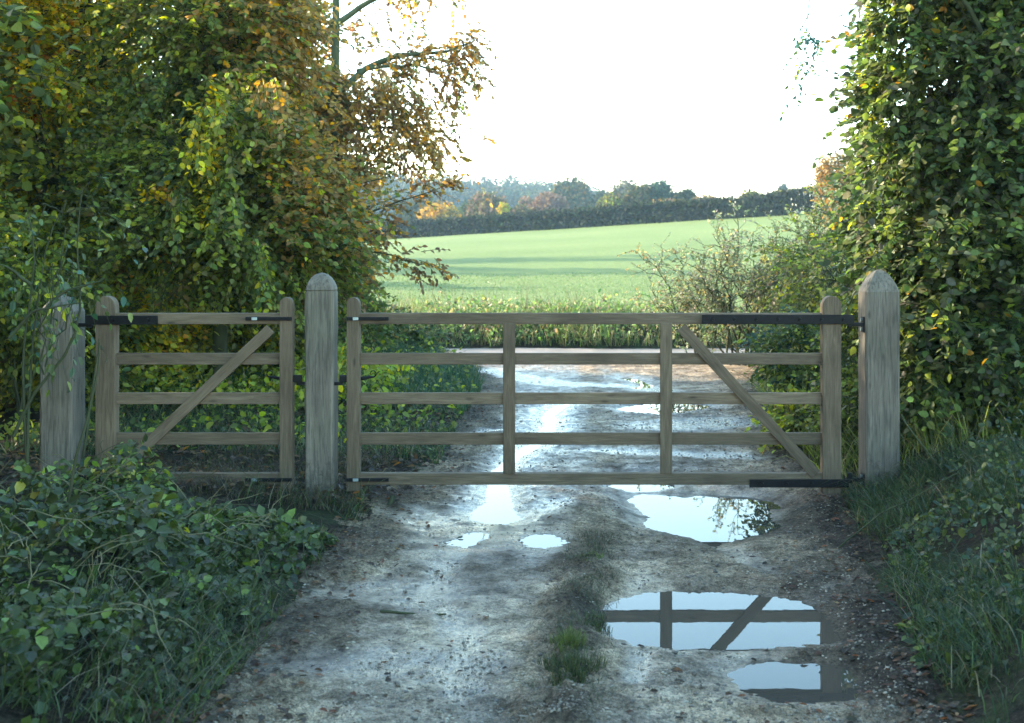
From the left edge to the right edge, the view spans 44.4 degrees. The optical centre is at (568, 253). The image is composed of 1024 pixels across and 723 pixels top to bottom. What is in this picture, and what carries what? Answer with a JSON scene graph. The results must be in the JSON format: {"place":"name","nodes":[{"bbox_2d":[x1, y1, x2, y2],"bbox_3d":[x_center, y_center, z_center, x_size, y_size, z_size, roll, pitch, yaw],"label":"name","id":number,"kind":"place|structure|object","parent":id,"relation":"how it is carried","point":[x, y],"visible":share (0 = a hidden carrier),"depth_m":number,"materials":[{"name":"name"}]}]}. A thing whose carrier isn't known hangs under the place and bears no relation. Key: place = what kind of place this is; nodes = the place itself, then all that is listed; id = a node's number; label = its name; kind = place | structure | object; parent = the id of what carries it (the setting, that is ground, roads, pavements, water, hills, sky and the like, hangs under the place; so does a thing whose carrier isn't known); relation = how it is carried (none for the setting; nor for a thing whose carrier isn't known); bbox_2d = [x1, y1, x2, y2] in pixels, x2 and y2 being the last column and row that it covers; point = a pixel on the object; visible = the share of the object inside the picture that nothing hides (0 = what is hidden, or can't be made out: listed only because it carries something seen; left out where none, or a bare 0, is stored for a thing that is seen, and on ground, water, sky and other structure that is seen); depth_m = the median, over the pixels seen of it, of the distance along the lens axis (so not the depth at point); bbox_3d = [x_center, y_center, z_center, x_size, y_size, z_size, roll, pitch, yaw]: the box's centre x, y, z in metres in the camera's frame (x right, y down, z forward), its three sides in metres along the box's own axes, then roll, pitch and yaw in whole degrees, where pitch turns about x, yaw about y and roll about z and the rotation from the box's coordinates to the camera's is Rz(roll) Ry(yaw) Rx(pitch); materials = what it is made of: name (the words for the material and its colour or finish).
{"place":"outdoors","nodes":[
{"label":"outdoors","id":0,"kind":"place"},
{"bbox_2d":[133,338,491,413],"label":"bank grass","id":1,"kind":"structure","parent":0,"point":[419,377],"depth_m":13.34,"materials":[{"name":"green plant"}]},
{"bbox_2d":[99,211,907,324],"bbox_3d":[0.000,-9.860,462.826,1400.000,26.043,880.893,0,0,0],"label":"field","id":2,"kind":"structure","parent":0,"point":[584,251],"depth_m":61.39,"materials":[{"name":"green plant"}]},
{"bbox_2d":[391,198,438,220],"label":"tree","id":3,"kind":"object","parent":2,"relation":"on","point":[413,208],"visible":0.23,"depth_m":188.09,"materials":[{"name":"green plant"}]},
{"bbox_2d":[416,199,461,219],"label":"tree","id":4,"kind":"object","parent":2,"relation":"on","point":[442,209],"visible":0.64,"depth_m":148.83,"materials":[{"name":"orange plant"}]},
{"bbox_2d":[458,199,472,215],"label":"tree","id":5,"kind":"object","parent":2,"relation":"on","point":[462,207],"visible":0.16,"depth_m":174.80,"materials":[{"name":"green plant"}]},
{"bbox_2d":[460,190,506,215],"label":"tree","id":6,"kind":"object","parent":2,"relation":"on","point":[479,205],"visible":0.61,"depth_m":159.03,"materials":[{"name":"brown plant"}]},
{"bbox_2d":[495,201,510,222],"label":"tree","id":7,"kind":"object","parent":2,"relation":"on","point":[503,208],"visible":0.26,"depth_m":149.55,"materials":[{"name":"yellow plant"}]},
{"bbox_2d":[510,204,534,213],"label":"tree","id":8,"kind":"object","parent":2,"relation":"on","point":[522,208],"visible":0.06,"depth_m":149.57,"materials":[{"name":"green plant"}]},
{"bbox_2d":[516,195,534,227],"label":"tree","id":9,"kind":"object","parent":2,"relation":"on","point":[523,201],"visible":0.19,"depth_m":179.21,"materials":[{"name":"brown plant"}]},
{"bbox_2d":[527,191,569,210],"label":"tree","id":10,"kind":"object","parent":2,"relation":"on","point":[548,199],"visible":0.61,"depth_m":153.71,"materials":[{"name":"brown plant"}]},
{"bbox_2d":[352,169,773,221],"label":"woodland","id":11,"kind":"object","parent":2,"relation":"on","point":[514,191],"visible":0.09,"depth_m":362.56,"materials":[{"name":"green plant"}]},
{"bbox_2d":[550,175,596,227],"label":"tree","id":12,"kind":"object","parent":2,"relation":"on","point":[576,193],"visible":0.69,"depth_m":207.72,"materials":[{"name":"green plant"}]},
{"bbox_2d":[375,270,788,312],"bbox_3d":[2.014,0.783,35.020,36.098,0.919,22.435,0,0,0],"label":"crop","id":13,"kind":"object","parent":2,"relation":"on","point":[505,278],"visible":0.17,"depth_m":37.11,"materials":[{"name":"green plant"}]},
{"bbox_2d":[584,187,607,219],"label":"tree","id":14,"kind":"object","parent":2,"relation":"on","point":[600,193],"visible":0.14,"depth_m":214.13,"materials":[{"name":"green plant"}]},
{"bbox_2d":[595,191,627,207],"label":"tree","id":15,"kind":"object","parent":2,"relation":"on","point":[610,198],"visible":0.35,"depth_m":149.07,"materials":[{"name":"green plant"}]},
{"bbox_2d":[609,179,636,197],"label":"tree","id":16,"kind":"object","parent":2,"relation":"on","point":[621,188],"visible":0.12,"depth_m":189.18,"materials":[{"name":"green plant"}]},
{"bbox_2d":[364,184,897,238],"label":"field hedge","id":17,"kind":"object","parent":2,"relation":"on","point":[774,202],"visible":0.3,"depth_m":119.09,"materials":[{"name":"green plant"}]},
{"bbox_2d":[621,182,654,203],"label":"tree","id":18,"kind":"object","parent":2,"relation":"on","point":[642,192],"visible":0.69,"depth_m":149.10,"materials":[{"name":"green plant"}]},
{"bbox_2d":[648,178,679,199],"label":"tree","id":19,"kind":"object","parent":2,"relation":"on","point":[663,189],"visible":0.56,"depth_m":149.11,"materials":[{"name":"green plant"}]},
{"bbox_2d":[672,187,696,200],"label":"tree","id":20,"kind":"object","parent":2,"relation":"on","point":[686,194],"visible":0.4,"depth_m":149.66,"materials":[{"name":"green plant"}]},
{"bbox_2d":[692,194,717,212],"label":"tree","id":21,"kind":"object","parent":2,"relation":"on","point":[709,196],"visible":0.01,"depth_m":144.60,"materials":[{"name":"green plant"}]},
{"bbox_2d":[738,188,761,209],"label":"tree","id":22,"kind":"object","parent":2,"relation":"on","point":[745,193],"visible":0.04,"depth_m":124.60,"materials":[{"name":"green plant"}]},
{"bbox_2d":[779,183,787,190],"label":"tree","id":23,"kind":"object","parent":2,"relation":"on","point":[783,185],"visible":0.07,"depth_m":259.53,"materials":[{"name":"green plant"}]},
{"bbox_2d":[812,149,877,230],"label":"orange tree","id":24,"kind":"object","parent":2,"relation":"on","point":[822,171],"visible":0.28,"depth_m":61.82,"materials":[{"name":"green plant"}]},
{"bbox_2d":[0,324,1023,722],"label":"ground","id":25,"kind":"structure","parent":0,"point":[16,714],"depth_m":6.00,"materials":[{"name":"green plant"}]},
{"bbox_2d":[0,0,94,200],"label":"shade tree","id":26,"kind":"object","parent":25,"relation":"on","point":[11,20],"visible":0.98,"depth_m":12.11,"materials":[{"name":"green plant"}]},
{"bbox_2d":[39,295,92,485],"bbox_3d":[-3.208,1.021,8.081,0.329,1.506,0.250,0,0,0],"label":"gate post","id":27,"kind":"object","parent":25,"relation":"on","point":[62,417],"visible":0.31,"depth_m":7.96,"materials":[{"name":"grey wood"}]},
{"bbox_2d":[85,296,304,490],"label":"wicket gate","id":28,"kind":"structure","parent":27,"relation":"attached to","point":[109,397],"depth_m":8.00,"materials":[{"name":"brown wood"}]},
{"bbox_2d":[0,172,147,500],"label":"sapling","id":29,"kind":"object","parent":25,"relation":"on","point":[64,287],"visible":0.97,"depth_m":7.18,"materials":[{"name":"green plant"}]},
{"bbox_2d":[0,183,152,420],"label":"shrub","id":30,"kind":"object","parent":25,"relation":"on","point":[22,268],"visible":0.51,"depth_m":10.83,"materials":[{"name":"green plant"}]},
{"bbox_2d":[0,257,171,416],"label":"shrub","id":31,"kind":"object","parent":25,"relation":"on","point":[89,371],"visible":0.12,"depth_m":11.84,"materials":[{"name":"green plant"}]},
{"bbox_2d":[0,565,183,722],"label":"bramble bush","id":32,"kind":"object","parent":25,"relation":"on","point":[18,641],"visible":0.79,"depth_m":4.32,"materials":[{"name":"green plant"}]},
{"bbox_2d":[2,433,197,505],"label":"bramble bush","id":33,"kind":"object","parent":25,"relation":"on","point":[136,472],"visible":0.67,"depth_m":7.27,"materials":[{"name":"green plant"}]},
{"bbox_2d":[0,0,221,357],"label":"maple tree","id":34,"kind":"object","parent":25,"relation":"on","point":[58,114],"visible":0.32,"depth_m":13.15,"materials":[{"name":"green plant"}]},
{"bbox_2d":[60,343,191,545],"bbox_3d":[-2.261,1.020,6.002,0.852,1.199,0.227,0,0,0],"label":"bramble cane","id":35,"kind":"object","parent":25,"relation":"on","point":[77,450],"visible":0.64,"depth_m":5.90,"materials":[{"name":"brown plant"}]},
{"bbox_2d":[3,0,249,361],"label":"tree leaves","id":36,"kind":"object","parent":25,"relation":"on","point":[139,41],"depth_m":16.19,"materials":[{"name":"green plant"}]},
{"bbox_2d":[0,459,261,617],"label":"bramble bush","id":37,"kind":"object","parent":25,"relation":"on","point":[142,519],"visible":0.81,"depth_m":5.54,"materials":[{"name":"green plant"}]},
{"bbox_2d":[0,555,277,722],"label":"bramble bush","id":38,"kind":"object","parent":25,"relation":"on","point":[125,630],"visible":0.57,"depth_m":4.66,"materials":[{"name":"green plant"}]},
{"bbox_2d":[0,449,289,663],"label":"dead stems","id":39,"kind":"object","parent":25,"relation":"on","point":[93,550],"visible":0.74,"depth_m":5.37,"materials":[{"name":"brown plant"}]},
{"bbox_2d":[85,267,230,394],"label":"shrub","id":40,"kind":"object","parent":25,"relation":"on","point":[173,331],"visible":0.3,"depth_m":12.65,"materials":[{"name":"green plant"}]},
{"bbox_2d":[31,481,338,580],"bbox_3d":[-2.032,1.379,6.412,1.558,0.493,1.518,0,0,0],"label":"bramble bush","id":41,"kind":"object","parent":25,"relation":"on","point":[302,524],"visible":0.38,"depth_m":6.45,"materials":[{"name":"green plant"}]},
{"bbox_2d":[0,443,398,517],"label":"foreground grass","id":42,"kind":"structure","parent":25,"relation":"on","point":[253,469],"depth_m":8.48,"materials":[{"name":"green plant"}]},
{"bbox_2d":[16,31,383,312],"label":"tree leaves","id":43,"kind":"object","parent":25,"relation":"on","point":[166,265],"depth_m":16.38,"materials":[{"name":"green plant"}]},
{"bbox_2d":[98,505,322,618],"bbox_3d":[-1.628,1.450,5.735,0.729,0.349,2.383,0,0,0],"label":"bramble bush","id":44,"kind":"object","parent":25,"relation":"on","point":[301,565],"visible":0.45,"depth_m":5.97,"materials":[{"name":"green plant"}]},
{"bbox_2d":[120,268,304,386],"bbox_3d":[-3.874,0.808,13.426,2.159,1.816,1.943,0,0,33],"label":"shrub","id":45,"kind":"object","parent":25,"relation":"on","point":[248,331],"visible":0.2,"depth_m":13.22,"materials":[{"name":"green plant"}]},
{"bbox_2d":[10,337,423,412],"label":"bank weeds","id":46,"kind":"object","parent":25,"relation":"on","point":[385,370],"visible":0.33,"depth_m":12.14,"materials":[{"name":"green plant"}]},
{"bbox_2d":[36,0,404,378],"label":"hazel tree","id":47,"kind":"object","parent":25,"relation":"on","point":[231,190],"visible":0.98,"depth_m":11.99,"materials":[{"name":"green plant"}]},
{"bbox_2d":[0,386,466,463],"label":"bank grass","id":48,"kind":"structure","parent":25,"relation":"on","point":[343,447],"depth_m":10.62,"materials":[{"name":"green plant"}]},
{"bbox_2d":[196,286,345,375],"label":"shrub","id":49,"kind":"object","parent":25,"relation":"on","point":[301,336],"visible":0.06,"depth_m":13.63,"materials":[{"name":"green plant"}]},
{"bbox_2d":[304,272,337,498],"bbox_3d":[-1.589,0.947,8.054,0.187,1.654,0.196,0,0,0],"label":"gate post","id":50,"kind":"object","parent":25,"relation":"on","point":[321,376],"visible":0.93,"depth_m":7.96,"materials":[{"name":"grey wood"}]},
{"bbox_2d":[281,273,408,355],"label":"shrub","id":51,"kind":"object","parent":25,"relation":"on","point":[367,330],"visible":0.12,"depth_m":15.31,"materials":[{"name":"green plant"}]},
{"bbox_2d":[277,151,472,329],"bbox_3d":[-2.263,0.125,13.326,2.518,2.804,1.604,0,0,0],"label":"hornbeam tree","id":52,"kind":"object","parent":25,"relation":"on","point":[447,183],"visible":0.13,"depth_m":13.19,"materials":[{"name":"green plant"}]},
{"bbox_2d":[260,0,498,298],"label":"beech tree","id":53,"kind":"object","parent":25,"relation":"on","point":[383,94],"visible":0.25,"depth_m":17.27,"materials":[{"name":"orange plant"}]},
{"bbox_2d":[387,495,394,504],"bbox_3d":[-1.139,1.606,7.972,0.072,0.144,0.044,0,0,0],"label":"stub stake","id":54,"kind":"object","parent":25,"relation":"on","point":[391,499],"visible":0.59,"depth_m":7.96,"materials":[{"name":"green wood"}]},
{"bbox_2d":[364,293,462,352],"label":"shrub","id":55,"kind":"object","parent":25,"relation":"on","point":[423,331],"visible":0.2,"depth_m":17.12,"materials":[{"name":"green plant"}]},
{"bbox_2d":[376,281,747,325],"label":"dry stems","id":56,"kind":"object","parent":25,"relation":"on","point":[517,300],"visible":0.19,"depth_m":22.83,"materials":[{"name":"beige plant"}]},
{"bbox_2d":[617,232,739,352],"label":"hawthorn bush","id":57,"kind":"object","parent":25,"relation":"on","point":[688,306],"visible":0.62,"depth_m":18.76,"materials":[{"name":"green plant"}]},
{"bbox_2d":[744,383,846,454],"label":"shrub","id":58,"kind":"object","parent":25,"relation":"on","point":[781,418],"visible":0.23,"depth_m":10.17,"materials":[{"name":"green plant"}]},
{"bbox_2d":[744,210,860,357],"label":"hedge shrub","id":59,"kind":"object","parent":25,"relation":"on","point":[801,303],"visible":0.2,"depth_m":14.25,"materials":[{"name":"green plant"}]},
{"bbox_2d":[742,172,863,340],"bbox_3d":[3.297,0.195,17.681,1.886,2.664,2.171,0,0,-11],"label":"hawthorn bush","id":60,"kind":"object","parent":25,"relation":"on","point":[814,212],"visible":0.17,"depth_m":17.20,"materials":[{"name":"green plant"}]},
{"bbox_2d":[778,207,873,348],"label":"hedge shrub","id":61,"kind":"object","parent":25,"relation":"on","point":[844,260],"visible":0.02,"depth_m":16.45,"materials":[{"name":"green plant"}]},
{"bbox_2d":[781,212,908,393],"bbox_3d":[3.055,0.684,11.278,2.220,2.283,2.759,0,0,0],"label":"hedge shrub","id":62,"kind":"object","parent":25,"relation":"on","point":[849,261],"depth_m":11.19,"materials":[{"name":"green plant"}]},
{"bbox_2d":[786,299,904,462],"bbox_3d":[2.084,1.107,9.283,1.092,1.586,0.965,0,0,42],"label":"shrub","id":63,"kind":"object","parent":25,"relation":"on","point":[849,373],"visible":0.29,"depth_m":9.21,"materials":[{"name":"green plant"}]},
{"bbox_2d":[847,269,899,493],"bbox_3d":[1.946,0.937,8.070,0.333,1.674,0.227,0,0,0],"label":"gate post","id":64,"kind":"object","parent":25,"relation":"on","point":[878,323],"visible":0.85,"depth_m":7.96,"materials":[{"name":"grey wood"}]},
{"bbox_2d":[334,296,853,493],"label":"field gate","id":65,"kind":"structure","parent":64,"relation":"attached to","point":[829,318],"depth_m":8.00,"materials":[{"name":"brown wood"}]},
{"bbox_2d":[838,414,980,589],"bbox_3d":[1.768,1.250,6.608,0.685,0.609,1.736,0,0,10],"label":"bare bramble","id":66,"kind":"object","parent":25,"relation":"on","point":[863,527],"visible":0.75,"depth_m":6.59,"materials":[{"name":"brown plant"}]},
{"bbox_2d":[810,0,1023,451],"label":"tall hedge tree","id":67,"kind":"object","parent":25,"relation":"on","point":[941,173],"visible":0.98,"depth_m":8.61,"materials":[{"name":"green plant"}]},
{"bbox_2d":[896,535,1023,685],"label":"weed clump","id":68,"kind":"object","parent":25,"relation":"on","point":[918,657],"visible":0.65,"depth_m":5.04,"materials":[{"name":"green plant"}]},
{"bbox_2d":[916,395,1023,490],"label":"weed clump","id":69,"kind":"object","parent":25,"relation":"on","point":[990,437],"visible":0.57,"depth_m":7.50,"materials":[{"name":"green plant"}]},
{"bbox_2d":[79,0,947,211],"label":"sky","id":70,"kind":"structure","parent":0,"point":[690,94],"materials":[{"name":"white"}]},
{"bbox_2d":[84,365,1023,722],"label":"dirt track","id":71,"kind":"structure","parent":0,"point":[430,631],"depth_m":6.02,"materials":[{"name":"brown soil"}]},
{"bbox_2d":[0,379,457,503],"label":"leaf litter","id":72,"kind":"object","parent":71,"relation":"on","point":[183,450],"visible":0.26,"depth_m":9.24,"materials":[{"name":"plant"}]},
{"bbox_2d":[0,331,476,452],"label":"bank ivy","id":73,"kind":"object","parent":71,"relation":"on","point":[209,424],"visible":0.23,"depth_m":10.97,"materials":[{"name":"green plant"}]},
{"bbox_2d":[380,609,445,614],"bbox_3d":[-0.692,1.598,5.572,0.302,0.019,0.018,0,0,7],"label":"stick","id":74,"kind":"object","parent":71,"relation":"on","point":[391,611],"visible":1,"depth_m":5.58,"materials":[{"name":"brown wood"}]},
{"bbox_2d":[444,532,488,547],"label":"puddle","id":75,"kind":"object","parent":71,"relation":"on","point":[467,540],"visible":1,"depth_m":6.95,"materials":[{"name":"clear liquid"}]},
{"bbox_2d":[469,485,523,524],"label":"puddle","id":76,"kind":"object","parent":71,"relation":"on","point":[496,508],"visible":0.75,"depth_m":7.98,"materials":[{"name":"clear liquid"}]},
{"bbox_2d":[491,445,540,471],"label":"puddle","id":77,"kind":"object","parent":71,"relation":"on","point":[525,450],"visible":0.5,"depth_m":10.18,"materials":[{"name":"clear liquid"}]},
{"bbox_2d":[519,534,569,548],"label":"puddle","id":78,"kind":"object","parent":71,"relation":"on","point":[544,541],"visible":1,"depth_m":6.92,"materials":[{"name":"clear liquid"}]},
{"bbox_2d":[537,404,568,431],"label":"puddle","id":79,"kind":"object","parent":71,"relation":"on","point":[549,419],"visible":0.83,"depth_m":12.27,"materials":[{"name":"clear liquid"}]},
{"bbox_2d":[140,365,976,722],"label":"fallen leaves","id":80,"kind":"object","parent":71,"relation":"on","point":[388,679],"visible":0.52,"depth_m":5.02,"materials":[{"name":"brown plant"}]},
{"bbox_2d":[548,626,588,653],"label":"grass tuft","id":81,"kind":"object","parent":71,"relation":"on","point":[568,637],"visible":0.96,"depth_m":4.97,"materials":[{"name":"plant"}]},
{"bbox_2d":[198,406,946,722],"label":"pebbles","id":82,"kind":"object","parent":71,"relation":"on","point":[603,699],"visible":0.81,"depth_m":4.72,"materials":[{"name":"grey gravel"}]},
{"bbox_2d":[537,643,608,688],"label":"grass tuft","id":83,"kind":"object","parent":71,"relation":"on","point":[578,668],"visible":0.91,"depth_m":4.74,"materials":[{"name":"plant"}]},
{"bbox_2d":[519,520,637,705],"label":"ridge grass","id":84,"kind":"structure","parent":71,"relation":"on","point":[580,586],"depth_m":5.78,"materials":[{"name":"green plant"}]},
{"bbox_2d":[214,404,944,722],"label":"mud clods","id":85,"kind":"object","parent":71,"relation":"on","point":[729,702],"visible":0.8,"depth_m":5.06,"materials":[{"name":"brown soil"}]},
{"bbox_2d":[575,550,603,561],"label":"grass tuft","id":86,"kind":"object","parent":71,"relation":"on","point":[596,555],"visible":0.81,"depth_m":6.43,"materials":[{"name":"plant"}]},
{"bbox_2d":[583,607,612,635],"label":"grass tuft","id":87,"kind":"object","parent":71,"relation":"on","point":[596,621],"visible":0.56,"depth_m":5.47,"materials":[{"name":"plant"}]},
{"bbox_2d":[620,377,653,388],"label":"puddle","id":88,"kind":"object","parent":71,"relation":"on","point":[643,384],"visible":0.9,"depth_m":15.68,"materials":[{"name":"clear liquid"}]},
{"bbox_2d":[609,485,674,491],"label":"puddle","id":89,"kind":"object","parent":71,"relation":"on","point":[639,488],"visible":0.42,"depth_m":8.92,"materials":[{"name":"clear liquid"}]},
{"bbox_2d":[619,404,710,414],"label":"puddle","id":90,"kind":"object","parent":71,"relation":"on","point":[655,408],"visible":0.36,"depth_m":13.23,"materials":[{"name":"clear liquid"}]},
{"bbox_2d":[628,494,781,548],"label":"puddle","id":91,"kind":"object","parent":71,"relation":"on","point":[714,520],"visible":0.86,"depth_m":7.93,"materials":[{"name":"clear liquid"}]},
{"bbox_2d":[741,501,778,531],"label":"floating leaves","id":92,"kind":"object","parent":91,"relation":"on","point":[751,526],"visible":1,"depth_m":7.46,"materials":[{"name":"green plant"}]},
{"bbox_2d":[598,591,839,651],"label":"puddle","id":93,"kind":"object","parent":71,"relation":"on","point":[708,620],"visible":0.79,"depth_m":5.52,"materials":[{"name":"clear liquid"}]},
{"bbox_2d":[658,193,797,366],"bbox_3d":[2.682,0.378,18.334,1.872,2.522,2.823,0,0,32],"label":"hawthorn bush","id":94,"kind":"object","parent":71,"relation":"on","point":[720,303],"visible":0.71,"depth_m":17.82,"materials":[{"name":"green plant"}]},
{"bbox_2d":[725,253,834,341],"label":"shrub","id":95,"kind":"object","parent":71,"relation":"on","point":[760,278],"visible":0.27,"depth_m":16.92,"materials":[{"name":"green plant"}]},
{"bbox_2d":[731,304,854,419],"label":"shrub","id":96,"kind":"object","parent":71,"relation":"on","point":[781,373],"visible":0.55,"depth_m":10.84,"materials":[{"name":"green plant"}]},
{"bbox_2d":[727,660,861,703],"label":"puddle","id":97,"kind":"object","parent":71,"relation":"on","point":[778,682],"visible":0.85,"depth_m":4.74,"materials":[{"name":"clear liquid"}]},
{"bbox_2d":[714,333,1023,488],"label":"bank grass","id":98,"kind":"structure","parent":71,"relation":"on","point":[808,448],"depth_m":8.64,"materials":[{"name":"green plant"}]},
{"bbox_2d":[780,0,1023,424],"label":"overhanging tree","id":99,"kind":"object","parent":71,"relation":"on","point":[966,4],"visible":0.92,"depth_m":8.01,"materials":[{"name":"green plant"}]},
{"bbox_2d":[810,430,1023,722],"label":"foreground grass","id":100,"kind":"structure","parent":71,"relation":"on","point":[894,487],"depth_m":5.68,"materials":[{"name":"green plant"}]},
{"bbox_2d":[877,438,1023,574],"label":"weed clump","id":101,"kind":"object","parent":71,"relation":"on","point":[998,533],"visible":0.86,"depth_m":6.19,"materials":[{"name":"green plant"}]},
{"bbox_2d":[341,288,794,346],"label":"verge grass","id":102,"kind":"structure","parent":0,"point":[569,329],"depth_m":21.73,"materials":[{"name":"green plant"}]},
{"bbox_2d":[444,348,770,352],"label":"lane","id":103,"kind":"structure","parent":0,"point":[531,350],"depth_m":20.79,"materials":[{"name":"soil"}]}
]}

